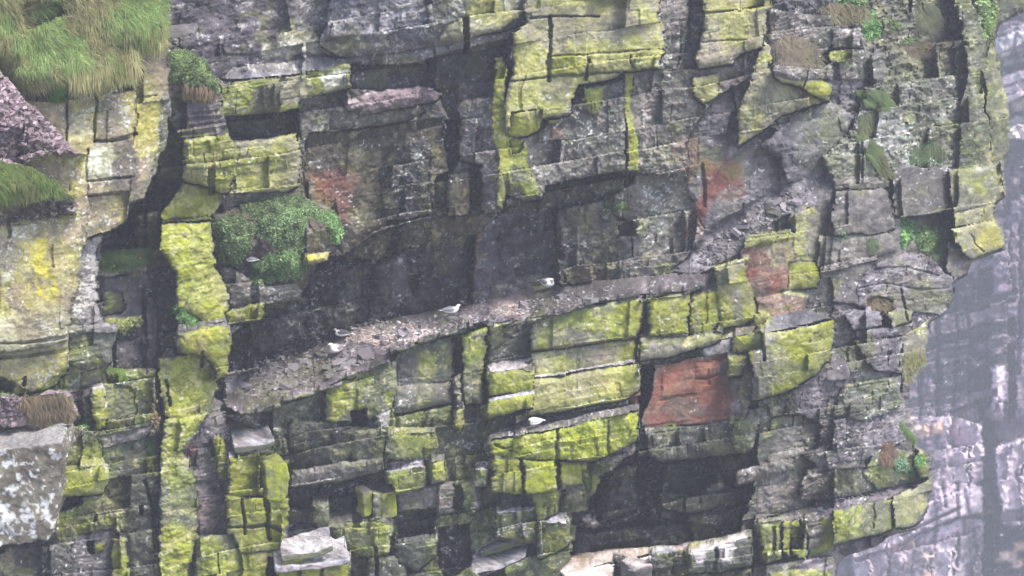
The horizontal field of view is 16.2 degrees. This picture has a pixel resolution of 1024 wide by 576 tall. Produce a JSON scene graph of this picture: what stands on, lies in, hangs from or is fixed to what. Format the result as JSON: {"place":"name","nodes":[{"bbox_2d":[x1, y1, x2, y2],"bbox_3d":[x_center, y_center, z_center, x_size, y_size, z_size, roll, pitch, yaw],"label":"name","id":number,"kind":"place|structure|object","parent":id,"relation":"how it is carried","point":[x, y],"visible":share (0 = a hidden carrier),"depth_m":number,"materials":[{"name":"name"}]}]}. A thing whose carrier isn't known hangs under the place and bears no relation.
{"place":"outdoors","nodes":[
{"label":"outdoors","id":0,"kind":"place"},
{"bbox_2d":[0,0,185,575],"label":"rock buttress","id":1,"kind":"object","parent":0,"point":[58,334],"visible":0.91,"depth_m":82.14,"materials":[{"name":"grey stone"}]},
{"bbox_2d":[0,391,17,403],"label":"moss clump","id":2,"kind":"object","parent":1,"relation":"on","point":[3,393],"visible":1,"depth_m":81.00,"materials":[{"name":"green plant"}]},
{"bbox_2d":[0,75,71,427],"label":"rubble","id":3,"kind":"object","parent":1,"relation":"on","point":[7,86],"visible":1,"depth_m":78.76,"materials":[{"name":"grey stone"}]},
{"bbox_2d":[0,423,75,546],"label":"boulder","id":4,"kind":"object","parent":1,"relation":"on","point":[33,464],"visible":0.97,"depth_m":81.08,"materials":[{"name":"grey stone"}]},
{"bbox_2d":[0,156,78,208],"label":"grass tuft","id":5,"kind":"object","parent":1,"relation":"on","point":[12,187],"visible":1,"depth_m":78.26,"materials":[{"name":"green plant"}]},
{"bbox_2d":[30,144,52,159],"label":"leafy plant","id":6,"kind":"object","parent":1,"relation":"on","point":[43,145],"visible":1,"depth_m":79.13,"materials":[{"name":"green plant"}]},
{"bbox_2d":[13,391,79,429],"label":"dry grass","id":7,"kind":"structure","parent":1,"relation":"on","point":[45,411],"depth_m":81.62,"materials":[{"name":"brown plant"}]},
{"bbox_2d":[45,82,70,104],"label":"moss cushion","id":8,"kind":"object","parent":1,"relation":"on","point":[55,97],"visible":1,"depth_m":80.25,"materials":[{"name":"green plant"}]},
{"bbox_2d":[76,416,90,430],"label":"leafy plant","id":9,"kind":"object","parent":1,"relation":"on","point":[81,422],"visible":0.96,"depth_m":83.92,"materials":[{"name":"green plant"}]},
{"bbox_2d":[0,0,174,98],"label":"grass","id":10,"kind":"structure","parent":1,"relation":"on","point":[77,24],"depth_m":79.74,"materials":[{"name":"green plant"}]},
{"bbox_2d":[64,47,147,99],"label":"grass tuft","id":11,"kind":"object","parent":1,"relation":"on","point":[131,66],"visible":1,"depth_m":80.55,"materials":[{"name":"plant"}]},
{"bbox_2d":[100,257,127,273],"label":"leafy plant","id":12,"kind":"object","parent":1,"relation":"on","point":[113,265],"visible":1,"depth_m":84.87,"materials":[{"name":"green plant"}]},
{"bbox_2d":[86,6,162,27],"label":"leafy plant","id":13,"kind":"object","parent":1,"relation":"on","point":[155,22],"visible":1,"depth_m":80.99,"materials":[{"name":"green plant"}]},
{"bbox_2d":[100,245,164,273],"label":"grass tuft","id":14,"kind":"object","parent":1,"relation":"on","point":[129,259],"visible":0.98,"depth_m":84.82,"materials":[{"name":"green plant"}]},
{"bbox_2d":[118,17,169,61],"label":"grass tuft","id":15,"kind":"object","parent":1,"relation":"on","point":[162,45],"visible":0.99,"depth_m":81.30,"materials":[{"name":"green plant"}]},
{"bbox_2d":[127,249,163,278],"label":"dry grass","id":16,"kind":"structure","parent":1,"relation":"on","point":[149,267],"depth_m":85.18,"materials":[{"name":"grey plant"}]},
{"bbox_2d":[167,23,197,37],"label":"flat stone","id":17,"kind":"object","parent":1,"relation":"on","point":[182,30],"visible":0.81,"depth_m":82.48,"materials":[{"name":"grey stone"}]},
{"bbox_2d":[97,42,289,575],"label":"rock pillar","id":18,"kind":"object","parent":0,"point":[181,504],"visible":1,"depth_m":85.11,"materials":[{"name":"stone"}]},
{"bbox_2d":[106,367,129,380],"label":"grass tuft","id":19,"kind":"object","parent":18,"relation":"on","point":[114,372],"visible":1,"depth_m":84.27,"materials":[{"name":"green plant"}]},
{"bbox_2d":[118,317,142,339],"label":"leafy plant","id":20,"kind":"object","parent":18,"relation":"on","point":[127,326],"visible":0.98,"depth_m":85.32,"materials":[{"name":"green plant"}]},
{"bbox_2d":[145,437,159,455],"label":"moss clump","id":21,"kind":"object","parent":18,"relation":"on","point":[151,446],"visible":1,"depth_m":85.31,"materials":[{"name":"green plant"}]},
{"bbox_2d":[149,399,160,432],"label":"leafy plant","id":22,"kind":"object","parent":18,"relation":"on","point":[155,417],"visible":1,"depth_m":84.75,"materials":[{"name":"brown plant"}]},
{"bbox_2d":[171,304,199,326],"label":"leafy plant","id":23,"kind":"object","parent":18,"relation":"on","point":[182,314],"visible":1,"depth_m":84.61,"materials":[{"name":"green plant"}]},
{"bbox_2d":[167,48,220,92],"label":"leafy plant","id":24,"kind":"object","parent":18,"relation":"on","point":[190,68],"visible":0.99,"depth_m":84.02,"materials":[{"name":"green plant"}]},
{"bbox_2d":[181,84,218,104],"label":"dry grass","id":25,"kind":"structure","parent":18,"relation":"on","point":[199,93],"depth_m":84.35,"materials":[{"name":"brown plant"}]},
{"bbox_2d":[273,536,349,572],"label":"rock slab","id":26,"kind":"object","parent":18,"relation":"on","point":[338,555],"visible":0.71,"depth_m":85.53,"materials":[{"name":"white stone"}]},
{"bbox_2d":[280,527,332,561],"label":"rock slab","id":27,"kind":"object","parent":26,"relation":"on","point":[315,543],"visible":1,"depth_m":85.67,"materials":[{"name":"white stone"}]},
{"bbox_2d":[167,0,789,575],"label":"cliff","id":28,"kind":"structure","parent":0,"point":[481,156],"depth_m":89.78,"materials":[{"name":"grey stone"}]},
{"bbox_2d":[210,211,255,265],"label":"leafy plant","id":29,"kind":"object","parent":28,"relation":"on","point":[225,244],"visible":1,"depth_m":86.06,"materials":[{"name":"green plant"}]},
{"bbox_2d":[226,417,247,427],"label":"rock slab","id":30,"kind":"object","parent":28,"relation":"on","point":[232,422],"visible":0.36,"depth_m":87.59,"materials":[{"name":"grey stone"}]},
{"bbox_2d":[230,425,274,452],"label":"rock slab","id":31,"kind":"object","parent":28,"relation":"on","point":[244,440],"visible":1,"depth_m":86.04,"materials":[{"name":"grey stone"}]},
{"bbox_2d":[246,257,258,261],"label":"seabird","id":32,"kind":"object","parent":28,"relation":"on","point":[251,259],"visible":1,"depth_m":86.58,"materials":[{"name":"white"}]},
{"bbox_2d":[257,453,289,501],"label":"rock block","id":33,"kind":"object","parent":28,"relation":"on","point":[274,478],"visible":0.99,"depth_m":85.79,"materials":[{"name":"yellow stone"}]},
{"bbox_2d":[234,193,318,252],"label":"leafy plant","id":34,"kind":"object","parent":28,"relation":"on","point":[293,224],"visible":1,"depth_m":86.63,"materials":[{"name":"green plant"}]},
{"bbox_2d":[246,248,309,286],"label":"leafy plant","id":35,"kind":"object","parent":28,"relation":"on","point":[279,265],"visible":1,"depth_m":86.90,"materials":[{"name":"green plant"}]},
{"bbox_2d":[294,267,312,287],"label":"dry grass","id":36,"kind":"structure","parent":28,"relation":"on","point":[302,283],"depth_m":88.88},
{"bbox_2d":[306,498,318,525],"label":"rock block","id":37,"kind":"object","parent":28,"relation":"on","point":[309,502],"visible":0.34,"depth_m":88.91,"materials":[{"name":"grey stone"}]},
{"bbox_2d":[314,209,344,244],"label":"leafy plant","id":38,"kind":"object","parent":28,"relation":"on","point":[330,219],"visible":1,"depth_m":87.78,"materials":[{"name":"green plant"}]},
{"bbox_2d":[328,343,345,352],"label":"seabird","id":39,"kind":"object","parent":28,"relation":"on","point":[335,348],"visible":1,"depth_m":89.85,"materials":[{"name":"white"}]},
{"bbox_2d":[333,328,352,335],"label":"seabird","id":40,"kind":"object","parent":28,"relation":"on","point":[341,332],"visible":1,"depth_m":91.30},
{"bbox_2d":[355,485,371,517],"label":"rock block","id":41,"kind":"object","parent":28,"relation":"on","point":[364,501],"visible":1,"depth_m":87.50,"materials":[{"name":"green stone"}]},
{"bbox_2d":[367,481,396,517],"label":"rock block","id":42,"kind":"object","parent":28,"relation":"on","point":[388,505],"visible":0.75,"depth_m":88.06,"materials":[{"name":"stone"}]},
{"bbox_2d":[425,459,444,481],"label":"rock block","id":43,"kind":"object","parent":28,"relation":"on","point":[428,464],"visible":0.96,"depth_m":88.39,"materials":[{"name":"grey stone"}]},
{"bbox_2d":[345,304,529,343],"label":"rubble","id":44,"kind":"object","parent":28,"relation":"on","point":[394,328],"visible":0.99,"depth_m":90.81,"materials":[{"name":"grey stone"}]},
{"bbox_2d":[439,304,460,313],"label":"seabird","id":45,"kind":"object","parent":28,"relation":"on","point":[451,309],"visible":1,"depth_m":90.91,"materials":[{"name":"white"}]},
{"bbox_2d":[471,543,528,572],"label":"rock slab","id":46,"kind":"object","parent":28,"relation":"on","point":[496,561],"visible":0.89,"depth_m":89.99,"materials":[{"name":"grey stone"}]},
{"bbox_2d":[480,539,525,556],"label":"rock slab","id":47,"kind":"object","parent":46,"relation":"on","point":[499,545],"visible":0.55,"depth_m":90.37,"materials":[{"name":"grey stone"}]},
{"bbox_2d":[529,417,544,424],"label":"seabird","id":48,"kind":"object","parent":28,"relation":"on","point":[534,420],"visible":1,"depth_m":88.75,"materials":[{"name":"white"}]},
{"bbox_2d":[222,184,867,512],"bbox_3d":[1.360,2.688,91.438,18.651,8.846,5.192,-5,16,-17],"label":"rubble","id":49,"kind":"object","parent":28,"relation":"on","point":[271,381],"visible":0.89,"depth_m":90.46,"materials":[{"name":"grey stone"}]},
{"bbox_2d":[537,278,554,286],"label":"seabird","id":50,"kind":"object","parent":28,"relation":"on","point":[547,282],"visible":1,"depth_m":91.24,"materials":[{"name":"white"}]},
{"bbox_2d":[603,201,633,211],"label":"moss clump","id":51,"kind":"object","parent":28,"relation":"on","point":[625,206],"visible":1,"depth_m":91.88,"materials":[{"name":"green plant"}]},
{"bbox_2d":[619,556,652,575],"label":"rock block","id":52,"kind":"object","parent":28,"relation":"on","point":[632,566],"visible":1,"depth_m":89.61,"materials":[{"name":"white stone"}]},
{"bbox_2d":[671,0,1023,575],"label":"rock cliff","id":53,"kind":"structure","parent":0,"point":[816,281],"depth_m":95.55,"materials":[{"name":"grey stone"}]},
{"bbox_2d":[768,28,828,68],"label":"dry grass","id":54,"kind":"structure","parent":53,"relation":"on","point":[789,54],"depth_m":93.26,"materials":[{"name":"brown plant"}]},
{"bbox_2d":[803,507,833,555],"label":"rock block","id":55,"kind":"object","parent":53,"relation":"on","point":[826,537],"visible":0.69,"depth_m":94.50,"materials":[{"name":"green stone"}]},
{"bbox_2d":[826,359,849,380],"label":"boulder","id":56,"kind":"object","parent":53,"relation":"on","point":[840,370],"visible":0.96,"depth_m":94.45,"materials":[{"name":"grey stone"}]},
{"bbox_2d":[811,0,876,27],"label":"dry grass","id":57,"kind":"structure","parent":53,"relation":"on","point":[843,13],"depth_m":95.66,"materials":[{"name":"brown plant"}]},
{"bbox_2d":[836,0,870,8],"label":"leafy plant","id":58,"kind":"object","parent":53,"relation":"on","point":[859,2],"visible":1,"depth_m":96.06,"materials":[{"name":"green plant"}]},
{"bbox_2d":[856,112,877,138],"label":"grass tuft","id":59,"kind":"object","parent":53,"relation":"on","point":[865,131],"visible":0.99,"depth_m":96.15,"materials":[{"name":"green plant"}]},
{"bbox_2d":[858,10,882,40],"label":"leafy plant","id":60,"kind":"object","parent":53,"relation":"on","point":[872,30],"visible":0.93,"depth_m":97.12,"materials":[{"name":"green plant"}]},
{"bbox_2d":[851,134,897,181],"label":"grass tuft","id":61,"kind":"object","parent":53,"relation":"on","point":[875,156],"visible":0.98,"depth_m":95.77,"materials":[{"name":"green plant"}]},
{"bbox_2d":[854,89,897,113],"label":"grass tuft","id":62,"kind":"object","parent":53,"relation":"on","point":[881,100],"visible":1,"depth_m":96.40,"materials":[{"name":"green plant"}]},
{"bbox_2d":[875,442,899,468],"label":"dry grass","id":63,"kind":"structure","parent":53,"relation":"on","point":[887,456],"depth_m":97.54,"materials":[{"name":"brown plant"}]},
{"bbox_2d":[887,16,903,32],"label":"leafy plant","id":64,"kind":"object","parent":53,"relation":"on","point":[893,24],"visible":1,"depth_m":98.52,"materials":[{"name":"green plant"}]},
{"bbox_2d":[893,457,910,472],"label":"leafy plant","id":65,"kind":"object","parent":53,"relation":"on","point":[900,465],"visible":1,"depth_m":98.41,"materials":[{"name":"green plant"}]},
{"bbox_2d":[899,421,917,444],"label":"grass tuft","id":66,"kind":"object","parent":53,"relation":"on","point":[909,433],"visible":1,"depth_m":99.21,"materials":[{"name":"green plant"}]},
{"bbox_2d":[900,218,916,248],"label":"leafy plant","id":67,"kind":"object","parent":53,"relation":"on","point":[908,226],"visible":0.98,"depth_m":99.32,"materials":[{"name":"green plant"}]},
{"bbox_2d":[907,466,916,476],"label":"leafy plant","id":68,"kind":"object","parent":53,"relation":"on","point":[912,472],"visible":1,"depth_m":99.05,"materials":[{"name":"green plant"}]},
{"bbox_2d":[900,36,925,48],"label":"leafy plant","id":69,"kind":"object","parent":53,"relation":"on","point":[915,41],"visible":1,"depth_m":100.29,"materials":[{"name":"green plant"}]},
{"bbox_2d":[902,344,926,384],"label":"grass tuft","id":70,"kind":"object","parent":53,"relation":"on","point":[922,363],"visible":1,"depth_m":98.91,"materials":[{"name":"green plant"}]},
{"bbox_2d":[914,453,925,467],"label":"leafy plant","id":71,"kind":"object","parent":53,"relation":"on","point":[919,461],"visible":1,"depth_m":98.49,"materials":[{"name":"green plant"}]},
{"bbox_2d":[904,41,938,60],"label":"dry grass","id":72,"kind":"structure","parent":53,"relation":"on","point":[923,54],"depth_m":100.53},
{"bbox_2d":[913,223,937,251],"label":"leafy plant","id":73,"kind":"object","parent":53,"relation":"on","point":[925,232],"visible":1,"depth_m":100.46,"materials":[{"name":"green plant"}]},
{"bbox_2d":[909,1,945,36],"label":"grass tuft","id":74,"kind":"object","parent":53,"relation":"on","point":[928,18],"visible":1,"depth_m":100.69,"materials":[{"name":"green plant"}]},
{"bbox_2d":[909,141,949,167],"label":"grass tuft","id":75,"kind":"object","parent":53,"relation":"on","point":[927,151],"visible":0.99,"depth_m":99.62,"materials":[{"name":"green plant"}]},
{"bbox_2d":[919,241,947,260],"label":"grass tuft","id":76,"kind":"object","parent":53,"relation":"on","point":[937,252],"visible":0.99,"depth_m":101.21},
{"bbox_2d":[932,223,948,246],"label":"leafy plant","id":77,"kind":"object","parent":53,"relation":"on","point":[941,230],"visible":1,"depth_m":101.87,"materials":[{"name":"green plant"}]},
{"bbox_2d":[971,0,999,50],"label":"leafy plant","id":78,"kind":"object","parent":53,"relation":"on","point":[985,8],"visible":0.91,"depth_m":104.02,"materials":[{"name":"green plant"}]},
{"bbox_2d":[866,238,880,255],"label":"grass tuft","id":79,"kind":"object","parent":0,"point":[872,248],"visible":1,"depth_m":96.14,"materials":[{"name":"green plant"}]},
{"bbox_2d":[867,296,899,314],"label":"dry grass","id":80,"kind":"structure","parent":0,"point":[884,304],"depth_m":97.04,"materials":[{"name":"beige plant"}]},
{"bbox_2d":[837,12,1023,575],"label":"cliff","id":81,"kind":"structure","parent":0,"point":[966,402],"depth_m":350.51,"materials":[{"name":"grey stone"}]},
{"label":"rock slab","id":82,"kind":"object","parent":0,"visible":0},
{"bbox_2d":[289,522,314,535],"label":"rock slab","id":83,"kind":"object","parent":82,"relation":"on","point":[299,528],"visible":0.59,"depth_m":89.19,"materials":[{"name":"grey stone"}]}
]}

